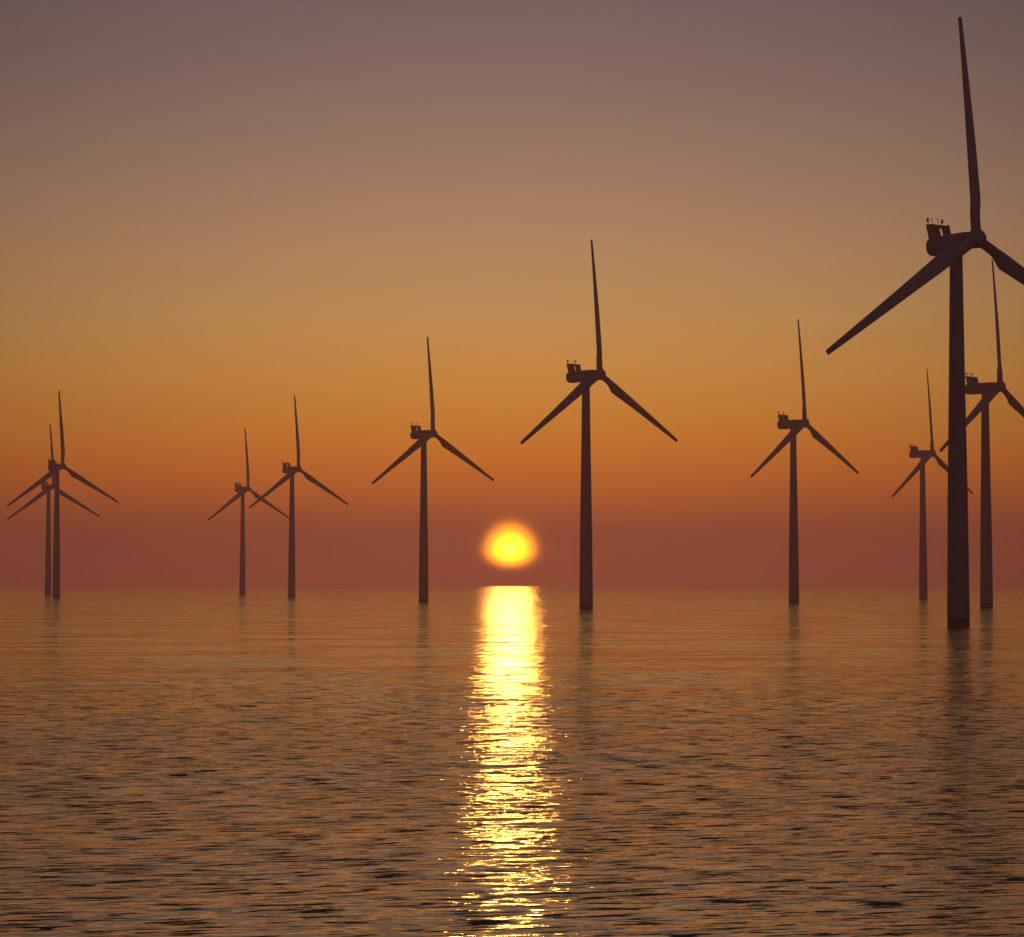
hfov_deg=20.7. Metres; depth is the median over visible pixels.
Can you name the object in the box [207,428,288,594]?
wind turbine
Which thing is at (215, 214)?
sky
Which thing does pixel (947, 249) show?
wind turbine
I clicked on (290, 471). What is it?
wind turbine
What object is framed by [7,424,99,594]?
wind turbine
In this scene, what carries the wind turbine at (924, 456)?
in the sea
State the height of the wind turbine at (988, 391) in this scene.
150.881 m
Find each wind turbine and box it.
[7,391,118,597]
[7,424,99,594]
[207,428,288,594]
[249,395,347,596]
[372,337,493,601]
[520,239,677,608]
[750,319,858,602]
[826,17,1023,625]
[892,369,972,598]
[940,259,1023,607]
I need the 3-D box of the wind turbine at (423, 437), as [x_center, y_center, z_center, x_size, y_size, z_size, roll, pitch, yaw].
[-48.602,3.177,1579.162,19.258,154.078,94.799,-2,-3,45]
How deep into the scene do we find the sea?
162.18 m
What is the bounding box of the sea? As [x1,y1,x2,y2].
[0,586,1023,936]
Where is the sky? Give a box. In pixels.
[0,0,1023,585]
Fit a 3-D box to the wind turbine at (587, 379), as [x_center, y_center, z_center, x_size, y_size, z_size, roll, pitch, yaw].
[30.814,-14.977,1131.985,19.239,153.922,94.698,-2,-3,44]
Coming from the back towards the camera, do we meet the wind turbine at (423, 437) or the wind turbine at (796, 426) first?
the wind turbine at (423, 437)
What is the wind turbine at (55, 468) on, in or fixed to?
in the sea

